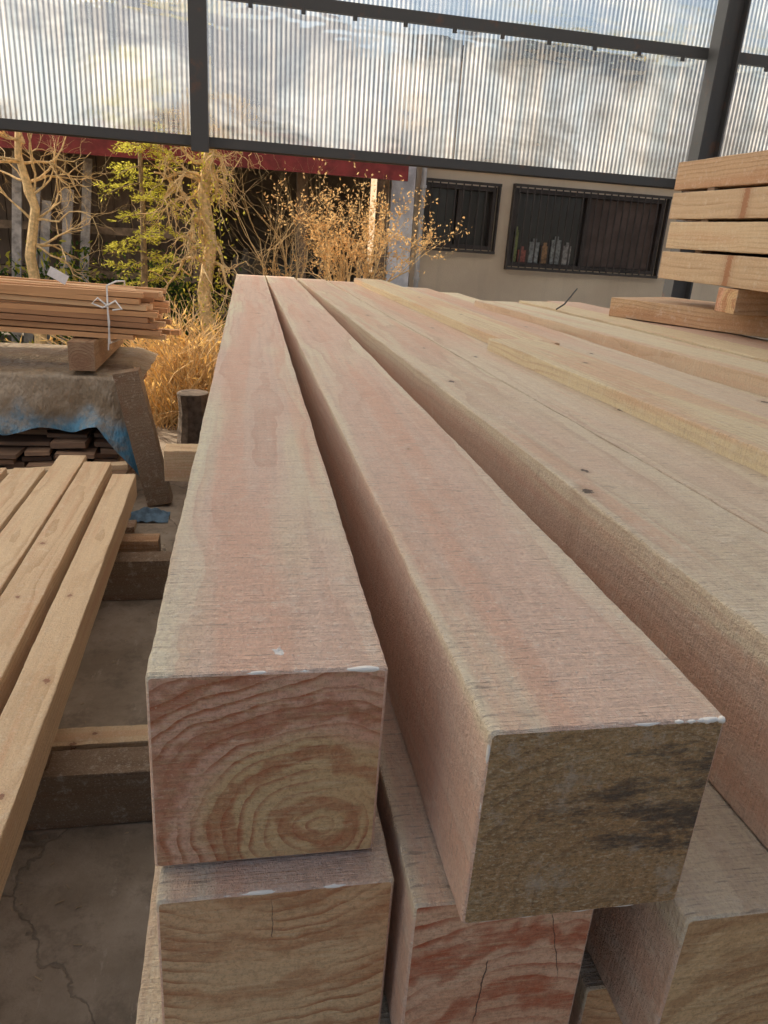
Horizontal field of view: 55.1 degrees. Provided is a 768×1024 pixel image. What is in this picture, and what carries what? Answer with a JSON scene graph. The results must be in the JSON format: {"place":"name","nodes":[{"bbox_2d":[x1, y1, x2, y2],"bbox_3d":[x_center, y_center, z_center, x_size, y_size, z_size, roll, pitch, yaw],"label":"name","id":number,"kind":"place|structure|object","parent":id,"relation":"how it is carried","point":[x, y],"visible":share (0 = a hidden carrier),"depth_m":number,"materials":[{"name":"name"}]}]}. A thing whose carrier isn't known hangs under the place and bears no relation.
{"place":"outdoors","nodes":[
{"label":"outdoors","id":0,"kind":"place"},
{"bbox_2d":[0,422,188,1023],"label":"concrete floor","id":1,"kind":"structure","parent":0,"point":[105,873],"depth_m":1.75,"materials":[{"name":"concrete"}]},
{"bbox_2d":[0,372,146,473],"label":"board stack","id":2,"kind":"object","parent":1,"relation":"on","point":[38,447],"visible":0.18,"depth_m":4.02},
{"bbox_2d":[0,343,157,476],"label":"blue tarp","id":3,"kind":"object","parent":2,"relation":"on","point":[42,385],"visible":0.74,"depth_m":3.94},
{"bbox_2d":[67,336,122,370],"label":"bearer beam","id":4,"kind":"structure","parent":3,"relation":"on","point":[89,354],"depth_m":3.89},
{"bbox_2d":[0,276,171,349],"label":"slat bundle","id":5,"kind":"object","parent":4,"relation":"on","point":[109,311],"visible":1,"depth_m":3.91,"materials":[{"name":"brown wood"}]},
{"bbox_2d":[47,266,68,284],"bbox_3d":[-1.738,-1.260,3.923,0.112,0.092,0.007,0,21,-11],"label":"paper tag","id":6,"kind":"object","parent":5,"relation":"attached to","point":[57,275],"visible":1,"depth_m":3.92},
{"bbox_2d":[24,746,152,830],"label":"bearer beam","id":7,"kind":"structure","parent":1,"relation":"on","point":[89,787],"depth_m":1.90,"materials":[{"name":"beige wood"}]},
{"bbox_2d":[44,748,51,770],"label":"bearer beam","id":8,"kind":"structure","parent":7,"relation":"on","point":[48,761],"depth_m":1.88,"materials":[{"name":"beige wood"}]},
{"bbox_2d":[0,468,6,482],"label":"timber beam","id":9,"kind":"structure","parent":8,"relation":"on","point":[3,473],"depth_m":3.22,"materials":[{"name":"brown wood"}]},
{"bbox_2d":[10,530,167,982],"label":"wood chips","id":10,"kind":"object","parent":1,"relation":"on","point":[53,862],"visible":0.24,"depth_m":1.74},
{"bbox_2d":[5,288,228,429],"bbox_3d":[-1.833,-1.303,5.962,3.392,1.032,2.806,20,26,37],"label":"straw bush","id":11,"kind":"object","parent":1,"relation":"on","point":[178,364],"visible":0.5,"depth_m":5.53,"materials":[{"name":"plant"}]},
{"bbox_2d":[102,551,171,599],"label":"bearer beam","id":12,"kind":"structure","parent":1,"relation":"on","point":[138,576],"depth_m":3.04,"materials":[{"name":"brown wood"}]},
{"bbox_3d":[-1.541,0.122,2.929,0.870,0.133,0.063,0,21,-11],"label":"support beam","id":13,"kind":"object","parent":12,"relation":"on","visible":0},
{"bbox_2d":[0,468,44,532],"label":"timber beam","id":14,"kind":"structure","parent":13,"relation":"on","point":[18,486],"depth_m":3.02,"materials":[{"name":"brown wood"}]},
{"bbox_2d":[0,461,111,715],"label":"timber beam","id":15,"kind":"structure","parent":13,"relation":"on","point":[28,595],"depth_m":2.36,"materials":[{"name":"brown wood"}]},
{"bbox_2d":[0,474,136,899],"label":"timber beam","id":16,"kind":"structure","parent":13,"relation":"on","point":[32,714],"depth_m":1.87,"materials":[{"name":"brown wood"}]},
{"bbox_2d":[112,367,172,506],"bbox_3d":[-1.295,-0.397,3.973,0.269,0.751,0.100,0,21,-11],"label":"leaning post","id":17,"kind":"object","parent":1,"relation":"on","point":[138,417],"visible":1,"depth_m":3.92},
{"bbox_2d":[129,507,169,522],"bbox_3d":[-1.255,-0.001,3.907,0.220,0.060,0.160,0,21,-11],"label":"blue rag","id":18,"kind":"object","parent":1,"relation":"on","point":[148,514],"visible":0.85,"depth_m":3.88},
{"bbox_2d":[177,389,208,443],"bbox_3d":[-1.287,-0.600,4.975,0.238,0.425,0.238,0,21,-11],"label":"tree stump","id":19,"kind":"object","parent":1,"relation":"on","point":[192,403],"visible":0.59,"depth_m":4.88,"materials":[{"name":"wood"}]},
{"bbox_2d":[0,0,767,298],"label":"steel frame","id":20,"kind":"object","parent":1,"relation":"on","point":[723,56],"visible":0.85,"depth_m":5.45,"materials":[{"name":"metal"}]},
{"bbox_2d":[0,0,190,134],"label":"corrugated panel","id":21,"kind":"object","parent":20,"relation":"attached to","point":[121,64],"visible":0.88,"depth_m":5.07,"materials":[{"name":"plastic"}]},
{"bbox_2d":[207,0,463,158],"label":"corrugated panel","id":22,"kind":"object","parent":20,"relation":"attached to","point":[292,76],"visible":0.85,"depth_m":5.37,"materials":[{"name":"plastic"}]},
{"bbox_2d":[340,0,465,16],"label":"corrugated panel","id":23,"kind":"object","parent":20,"relation":"attached to","point":[454,7],"visible":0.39,"depth_m":5.31,"materials":[{"name":"plastic"}]},
{"bbox_2d":[454,31,706,178],"bbox_3d":[1.537,-3.120,5.742,1.970,0.910,0.019,0,21,-11],"label":"corrugated panel","id":24,"kind":"object","parent":20,"relation":"attached to","point":[534,102],"visible":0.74,"depth_m":5.72,"materials":[{"name":"plastic"}]},
{"bbox_2d":[466,0,717,47],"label":"corrugated panel","id":25,"kind":"object","parent":20,"relation":"attached to","point":[687,22],"visible":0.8,"depth_m":5.56,"materials":[{"name":"plastic"}]},
{"bbox_2d":[719,65,767,156],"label":"corrugated panel","id":26,"kind":"object","parent":20,"relation":"attached to","point":[746,129],"visible":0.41,"depth_m":5.97,"materials":[{"name":"plastic"}]},
{"bbox_2d":[741,0,767,55],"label":"corrugated panel","id":27,"kind":"object","parent":20,"relation":"attached to","point":[755,40],"visible":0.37,"depth_m":5.76,"materials":[{"name":"plastic"}]},
{"bbox_3d":[-1.499,0.247,3.160,1.040,0.100,0.083,0,21,-11],"label":"support beam","id":28,"kind":"object","parent":1,"relation":"on","visible":0},
{"bbox_2d":[118,533,160,551],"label":"bearer beam","id":29,"kind":"structure","parent":28,"relation":"on","point":[147,542],"depth_m":3.16,"materials":[{"name":"beige wood"}]},
{"bbox_3d":[-1.135,1.020,0.893,0.900,0.312,0.103,0,21,-11],"label":"support beam","id":30,"kind":"object","parent":1,"relation":"on","visible":0},
{"bbox_2d":[0,455,86,596],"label":"timber beam","id":31,"kind":"structure","parent":30,"relation":"on","point":[22,530],"depth_m":2.78,"materials":[{"name":"brown wood"}]},
{"bbox_2d":[0,331,219,348],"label":"ground","id":32,"kind":"structure","parent":0,"point":[8,337],"depth_m":9.38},
{"bbox_2d":[12,150,92,344],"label":"leaning boards","id":33,"kind":"object","parent":32,"relation":"on","point":[45,229],"visible":0.29,"depth_m":7.60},
{"bbox_2d":[0,131,134,343],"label":"bare tree","id":34,"kind":"object","parent":32,"relation":"on","point":[34,218],"visible":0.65,"depth_m":6.34,"materials":[{"name":"beige plant"}]},
{"bbox_2d":[0,229,229,351],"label":"green shrub","id":35,"kind":"object","parent":32,"relation":"on","point":[79,270],"visible":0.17,"depth_m":7.31,"materials":[{"name":"green plant"}]},
{"bbox_2d":[92,141,196,348],"bbox_3d":[-2.042,-2.362,6.332,0.865,2.773,1.023,0,21,-11],"label":"conifer sapling","id":36,"kind":"object","parent":32,"relation":"on","point":[143,242],"visible":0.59,"depth_m":6.20,"materials":[{"name":"green plant"}]},
{"bbox_2d":[101,260,244,350],"bbox_3d":[-1.838,-1.834,7.347,1.990,1.368,1.419,0,21,-11],"label":"green shrub","id":37,"kind":"object","parent":32,"relation":"on","point":[120,283],"visible":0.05,"depth_m":7.20,"materials":[{"name":"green plant"}]},
{"bbox_2d":[0,163,370,336],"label":"wall","id":38,"kind":"structure","parent":32,"relation":"on","point":[260,189],"depth_m":9.57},
{"bbox_2d":[0,148,192,273],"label":"wall boards","id":39,"kind":"object","parent":38,"relation":"attached to","point":[98,166],"depth_m":8.12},
{"bbox_2d":[107,144,278,355],"bbox_3d":[-1.577,-2.360,6.429,1.414,2.763,1.225,13,23,22],"label":"gnarled tree","id":40,"kind":"object","parent":32,"relation":"on","point":[207,179],"visible":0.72,"depth_m":6.27,"materials":[{"name":"beige plant"}]},
{"bbox_2d":[52,152,389,349],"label":"posts","id":41,"kind":"object","parent":32,"relation":"on","point":[302,184],"visible":0.11,"depth_m":8.34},
{"bbox_2d":[0,220,203,282],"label":"beams","id":42,"kind":"structure","parent":41,"relation":"attached to","point":[93,230],"depth_m":8.04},
{"bbox_2d":[177,155,426,279],"bbox_3d":[-0.866,-2.520,7.136,2.293,2.650,2.300,-10,25,-33],"label":"bare shrub","id":43,"kind":"object","parent":32,"relation":"on","point":[280,242],"visible":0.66,"depth_m":7.07,"materials":[{"name":"brown plant"}]},
{"bbox_2d":[253,158,469,281],"bbox_3d":[-0.277,-2.222,6.900,1.875,2.338,1.719,0,21,-11],"label":"golden shrub","id":44,"kind":"object","parent":32,"relation":"on","point":[327,254],"visible":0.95,"depth_m":6.67,"materials":[{"name":"plant"}]},
{"bbox_2d":[384,166,416,286],"bbox_3d":[0.163,-3.071,8.675,0.270,2.600,0.150,0,21,-11],"label":"corner panel","id":45,"kind":"object","parent":32,"relation":"on","point":[395,187],"visible":0.21,"depth_m":8.50,"materials":[{"name":"white metal"}]},
{"bbox_2d":[413,167,426,287],"bbox_3d":[0.420,-3.317,8.524,0.079,3.200,0.079,0,21,-11],"label":"downpipe","id":46,"kind":"object","parent":32,"relation":"on","point":[423,187],"visible":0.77,"depth_m":8.49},
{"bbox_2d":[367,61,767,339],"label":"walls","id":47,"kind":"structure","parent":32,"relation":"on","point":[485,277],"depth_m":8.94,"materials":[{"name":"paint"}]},
{"bbox_2d":[423,182,497,250],"bbox_3d":[0.880,-3.476,8.675,0.840,0.690,0.110,0,21,-11],"label":"window frame","id":48,"kind":"object","parent":47,"relation":"attached to","point":[458,210],"visible":0.67,"depth_m":8.65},
{"bbox_2d":[427,187,490,245],"bbox_3d":[0.866,-3.505,8.748,0.840,0.690,0.010,0,21,-11],"label":"window glass","id":49,"kind":"object","parent":48,"relation":"in","point":[450,206],"visible":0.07,"depth_m":8.74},
{"bbox_2d":[421,178,501,253],"bbox_3d":[0.895,-3.445,8.595,0.900,0.770,0.085,0,21,-11],"label":"window grille","id":50,"kind":"object","parent":47,"relation":"attached to","point":[499,186],"depth_m":8.57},
{"bbox_2d":[507,188,666,274],"bbox_3d":[2.457,-3.415,9.002,1.940,0.870,0.110,0,21,-11],"label":"window frame","id":51,"kind":"object","parent":47,"relation":"attached to","point":[614,198],"visible":0.69,"depth_m":8.97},
{"bbox_2d":[511,227,518,261],"bbox_3d":[1.595,-3.260,8.956,0.050,0.400,0.027,0,21,-11],"label":"bottle","id":52,"kind":"object","parent":51,"relation":"in","point":[516,243],"visible":0.68,"depth_m":8.95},
{"bbox_2d":[516,246,525,261],"bbox_3d":[1.681,-3.157,9.013,0.100,0.180,0.027,0,21,-11],"label":"bottle","id":53,"kind":"object","parent":51,"relation":"on","point":[522,255],"visible":0.86,"depth_m":9.01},
{"bbox_2d":[527,238,539,262],"bbox_3d":[1.832,-3.204,9.023,0.120,0.280,0.027,0,21,-11],"label":"bottle","id":54,"kind":"object","parent":51,"relation":"on","point":[530,252],"visible":0.86,"depth_m":9.02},
{"bbox_2d":[538,243,547,263],"bbox_3d":[1.968,-3.186,9.056,0.100,0.240,0.027,0,21,-11],"label":"bottle","id":55,"kind":"object","parent":51,"relation":"on","point":[544,253],"visible":0.75,"depth_m":9.05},
{"bbox_2d":[548,236,561,263],"bbox_3d":[2.108,-3.224,9.069,0.120,0.320,0.027,0,21,-11],"label":"bottle","id":56,"kind":"object","parent":51,"relation":"on","point":[557,253],"visible":0.71,"depth_m":9.06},
{"bbox_2d":[561,242,570,264],"bbox_3d":[2.254,-3.196,9.107,0.100,0.260,0.027,0,21,-11],"label":"bottle","id":57,"kind":"object","parent":51,"relation":"on","point":[564,254],"visible":0.79,"depth_m":9.10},
{"bbox_2d":[511,193,649,269],"bbox_3d":[2.442,-3.444,9.075,1.940,0.870,0.010,0,21,-11],"label":"window glass","id":58,"kind":"object","parent":51,"relation":"in","point":[548,218],"visible":0.21,"depth_m":8.95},
{"bbox_2d":[583,199,658,269],"bbox_3d":[2.920,-3.423,9.109,0.890,0.770,0.030,0,21,-11],"label":"sliding shutter","id":59,"kind":"object","parent":51,"relation":"attached to","point":[622,234],"visible":0.64,"depth_m":9.09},
{"bbox_2d":[504,183,672,278],"bbox_3d":[2.472,-3.383,8.922,2.000,0.950,0.085,0,21,-11],"label":"window grille","id":60,"kind":"object","parent":47,"relation":"attached to","point":[661,236],"depth_m":8.89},
{"bbox_3d":[-4.547,-5.337,8.413,9.250,1.800,4.140,0,21,-11],"label":"roof","id":61,"kind":"object","parent":47,"relation":"on","visible":0},
{"bbox_2d":[0,130,408,181],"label":"fascia","id":62,"kind":"structure","parent":61,"relation":"attached to","point":[98,147],"depth_m":7.46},
{"bbox_2d":[212,302,227,316],"bbox_3d":[-1.249,-2.308,9.441,2.100,0.549,1.000,0,21,-11],"label":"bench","id":63,"kind":"object","parent":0,"point":[217,308],"depth_m":8.79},
{"bbox_2d":[232,256,247,288],"bbox_3d":[-1.813,-2.898,9.259,0.191,0.607,0.300,0,21,-11],"label":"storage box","id":64,"kind":"object","parent":63,"relation":"on","point":[244,271],"visible":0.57,"depth_m":9.07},
{"bbox_2d":[242,248,254,274],"bbox_3d":[-1.716,-2.976,9.353,0.178,0.698,0.300,0,21,-11],"label":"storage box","id":65,"kind":"object","parent":63,"relation":"on","point":[251,260],"visible":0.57,"depth_m":9.14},
{"bbox_2d":[254,249,266,275],"bbox_3d":[-1.548,-2.923,9.236,0.152,0.704,0.300,0,21,-11],"label":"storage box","id":66,"kind":"object","parent":63,"relation":"on","point":[258,266],"visible":0.21,"depth_m":9.04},
{"bbox_2d":[219,257,229,307],"bbox_3d":[-1.980,-2.856,9.149,0.123,0.584,0.300,0,21,-11],"label":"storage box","id":67,"kind":"object","parent":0,"point":[227,277],"visible":0.57,"depth_m":9.02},
{"bbox_2d":[288,250,294,277],"bbox_3d":[-1.102,-2.822,9.012,0.146,0.732,0.300,0,21,-11],"label":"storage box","id":68,"kind":"object","parent":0,"point":[289,265],"visible":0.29,"depth_m":8.80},
{"bbox_2d":[306,246,316,278],"bbox_3d":[-0.942,-3.039,9.557,0.103,0.771,0.300,0,21,-11],"label":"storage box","id":69,"kind":"object","parent":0,"point":[314,269],"visible":0.29,"depth_m":9.38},
{"bbox_2d":[316,246,326,279],"bbox_3d":[-0.814,-3.003,9.473,0.102,0.781,0.300,0,21,-11],"label":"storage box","id":70,"kind":"object","parent":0,"point":[319,258],"visible":0.07,"depth_m":9.30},
{"bbox_2d":[519,300,767,362],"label":"timber beam","id":71,"kind":"structure","parent":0,"point":[755,353],"depth_m":2.97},
{"bbox_2d":[547,301,767,349],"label":"timber beam","id":72,"kind":"structure","parent":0,"point":[746,341],"depth_m":3.13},
{"bbox_3d":[-1.191,0.717,1.980,1.200,0.100,0.063,0,21,-11],"label":"support beam","id":73,"kind":"object","parent":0,"visible":0},
{"bbox_2d":[52,724,148,750],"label":"bearer beam","id":74,"kind":"structure","parent":73,"relation":"on","point":[100,737],"depth_m":2.00,"materials":[{"name":"brown wood"}]},
{"bbox_3d":[1.305,-0.354,2.625,0.223,0.193,3.600,-2,21,-15],"label":"timber beam","id":75,"kind":"object","parent":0,"visible":0},
{"bbox_2d":[609,297,767,337],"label":"timber slab","id":76,"kind":"object","parent":75,"relation":"on","point":[698,314],"depth_m":3.24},
{"bbox_2d":[714,287,767,315],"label":"spacer block","id":77,"kind":"object","parent":76,"relation":"on","point":[735,301],"depth_m":2.91,"materials":[{"name":"beige wood"}]},
{"bbox_2d":[658,251,767,292],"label":"timber beam","id":78,"kind":"structure","parent":77,"relation":"on","point":[745,272],"depth_m":3.00,"materials":[{"name":"beige wood"}]},
{"bbox_2d":[666,222,767,254],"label":"timber beam","id":79,"kind":"structure","parent":78,"relation":"on","point":[744,237],"depth_m":2.99,"materials":[{"name":"brown wood"}]},
{"bbox_2d":[669,186,767,221],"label":"timber beam","id":80,"kind":"structure","parent":79,"relation":"on","point":[745,204],"depth_m":3.00,"materials":[{"name":"beige wood"}]},
{"bbox_2d":[674,150,767,191],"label":"timber beam","id":81,"kind":"structure","parent":80,"relation":"on","point":[744,170],"depth_m":2.99,"materials":[{"name":"beige wood"}]},
{"bbox_2d":[701,219,739,221],"bbox_3d":[1.742,-1.241,3.203,0.770,0.013,0.050,0,21,-11],"label":"sticker strip","id":82,"kind":"object","parent":79,"relation":"on","point":[707,220],"visible":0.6,"depth_m":3.12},
{"bbox_2d":[695,250,767,257],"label":"sticker strip","id":83,"kind":"object","parent":78,"relation":"on","point":[726,253],"visible":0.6,"depth_m":3.18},
{"bbox_3d":[-1.646,0.082,3.659,0.700,0.033,0.063,2,21,-4],"label":"offcut board","id":84,"kind":"object","parent":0,"visible":0},
{"bbox_2d":[125,520,136,532],"bbox_3d":[-1.621,0.071,3.601,0.776,0.033,0.103,0,21,-11],"label":"offcut board","id":85,"kind":"object","parent":84,"relation":"on","point":[131,525],"visible":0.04,"depth_m":3.64,"materials":[{"name":"brown wood"}]},
{"bbox_3d":[-1.589,-0.144,3.631,0.691,0.033,0.075,-6,23,-24],"label":"offcut board","id":86,"kind":"object","parent":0,"visible":0},
{"bbox_2d":[7,461,127,474],"bbox_3d":[-1.697,-0.204,3.679,0.788,0.033,0.064,-7,23,-26],"label":"offcut board","id":87,"kind":"object","parent":86,"relation":"on","point":[121,465],"visible":0.23,"depth_m":3.81,"materials":[{"name":"brown wood"}]},
{"bbox_3d":[1.019,0.890,1.605,0.220,0.334,0.220,0,21,-11],"label":"support block","id":88,"kind":"object","parent":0,"visible":0},
{"bbox_3d":[1.016,0.667,1.511,2.600,0.153,0.133,0,21,-11],"label":"support beam","id":89,"kind":"object","parent":88,"relation":"on","visible":0},
{"bbox_3d":[-0.353,-0.204,3.236,0.193,0.073,5.200,0,21,-11],"label":"timber beam","id":90,"kind":"object","parent":89,"relation":"on","visible":0},
{"bbox_2d":[380,987,390,1023],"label":"timber beam","id":91,"kind":"structure","parent":90,"relation":"on","point":[385,1018],"depth_m":0.75,"materials":[{"name":"beige wood"}]},
{"bbox_2d":[376,685,593,1023],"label":"timber beam","id":92,"kind":"structure","parent":91,"relation":"on","point":[445,964],"depth_m":0.68,"materials":[{"name":"beige wood"}]},
{"bbox_2d":[266,276,725,922],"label":"timber beam","id":93,"kind":"structure","parent":92,"relation":"on","point":[560,718],"depth_m":0.66,"materials":[{"name":"beige wood"}]},
{"bbox_3d":[-0.137,-0.204,3.277,0.193,0.074,5.200,0,21,-11],"label":"timber beam","id":94,"kind":"object","parent":89,"relation":"on","visible":0},
{"bbox_2d":[568,947,622,1023],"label":"timber beam","id":95,"kind":"structure","parent":94,"relation":"on","point":[593,1003],"depth_m":0.81,"materials":[{"name":"beige wood"}]},
{"bbox_2d":[586,780,767,1023],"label":"timber beam","id":96,"kind":"structure","parent":95,"relation":"on","point":[694,950],"depth_m":0.69,"materials":[{"name":"beige wood"}]},
{"bbox_2d":[297,278,767,848],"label":"timber beam","id":97,"kind":"structure","parent":96,"relation":"on","point":[675,572],"depth_m":1.02,"materials":[{"name":"beige wood"}]},
{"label":"timber beam","id":98,"kind":"object","parent":89,"relation":"on","visible":0},
{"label":"timber beam","id":99,"kind":"object","parent":98,"relation":"on","visible":0},
{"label":"timber beam","id":100,"kind":"object","parent":99,"relation":"on","visible":0},
{"bbox_2d":[354,278,559,344],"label":"timber beam","id":101,"kind":"structure","parent":100,"relation":"on","point":[477,326],"depth_m":3.22,"materials":[{"name":"beige wood"}]},
{"bbox_2d":[487,338,767,475],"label":"timber beam","id":102,"kind":"structure","parent":100,"relation":"on","point":[737,435],"depth_m":1.65,"materials":[{"name":"beige wood"}]},
{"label":"timber beam","id":103,"kind":"object","parent":89,"relation":"on","visible":0},
{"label":"timber beam","id":104,"kind":"object","parent":103,"relation":"on","visible":0},
{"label":"timber beam","id":105,"kind":"object","parent":104,"relation":"on","visible":0},
{"bbox_2d":[404,287,767,417],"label":"timber beam","id":106,"kind":"structure","parent":105,"relation":"on","point":[724,394],"depth_m":2.30,"materials":[{"name":"beige wood"}]},
{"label":"timber beam","id":107,"kind":"object","parent":89,"relation":"on","visible":0},
{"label":"timber beam","id":108,"kind":"object","parent":107,"relation":"on","visible":0},
{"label":"timber beam","id":109,"kind":"object","parent":108,"relation":"on","visible":0},
{"bbox_2d":[441,292,767,399],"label":"timber beam","id":110,"kind":"structure","parent":109,"relation":"on","point":[464,297],"depth_m":4.49,"materials":[{"name":"beige wood"}]},
{"bbox_2d":[474,300,767,396],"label":"timber beam","id":111,"kind":"structure","parent":109,"relation":"on","point":[738,372],"depth_m":2.52,"materials":[{"name":"beige wood"}]},
{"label":"support beam","id":112,"kind":"object","parent":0,"visible":0},
{"bbox_2d":[164,444,197,481],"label":"bearer beam","id":113,"kind":"structure","parent":112,"relation":"on","point":[178,461],"depth_m":3.46,"materials":[{"name":"brown wood"}]},
{"bbox_3d":[0.316,-0.551,5.269,0.220,0.334,0.220,0,21,-11],"label":"support block","id":114,"kind":"object","parent":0,"visible":0},
{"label":"support beam","id":115,"kind":"object","parent":114,"relation":"on","visible":0},
{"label":"timber beam","id":116,"kind":"object","parent":115,"relation":"on","visible":0},
{"bbox_2d":[136,865,162,1023],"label":"timber beam","id":117,"kind":"structure","parent":116,"relation":"on","point":[149,1009],"depth_m":0.77,"materials":[{"name":"beige wood"}]},
{"bbox_2d":[156,804,393,1023],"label":"timber beam","id":118,"kind":"structure","parent":117,"relation":"on","point":[297,939],"depth_m":0.67,"materials":[{"name":"beige wood"}]},
{"bbox_2d":[145,274,387,865],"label":"timber beam","id":119,"kind":"structure","parent":118,"relation":"on","point":[266,676],"depth_m":0.66,"materials":[{"name":"beige wood"}]},
{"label":"timber beam","id":120,"kind":"object","parent":115,"relation":"on","visible":0},
{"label":"timber beam","id":121,"kind":"object","parent":120,"relation":"on","visible":0},
{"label":"timber beam","id":122,"kind":"object","parent":121,"relation":"on","visible":0},
{"bbox_2d":[328,281,767,533],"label":"timber beam","id":123,"kind":"structure","parent":122,"relation":"on","point":[738,490],"depth_m":1.52,"materials":[{"name":"beige wood"}]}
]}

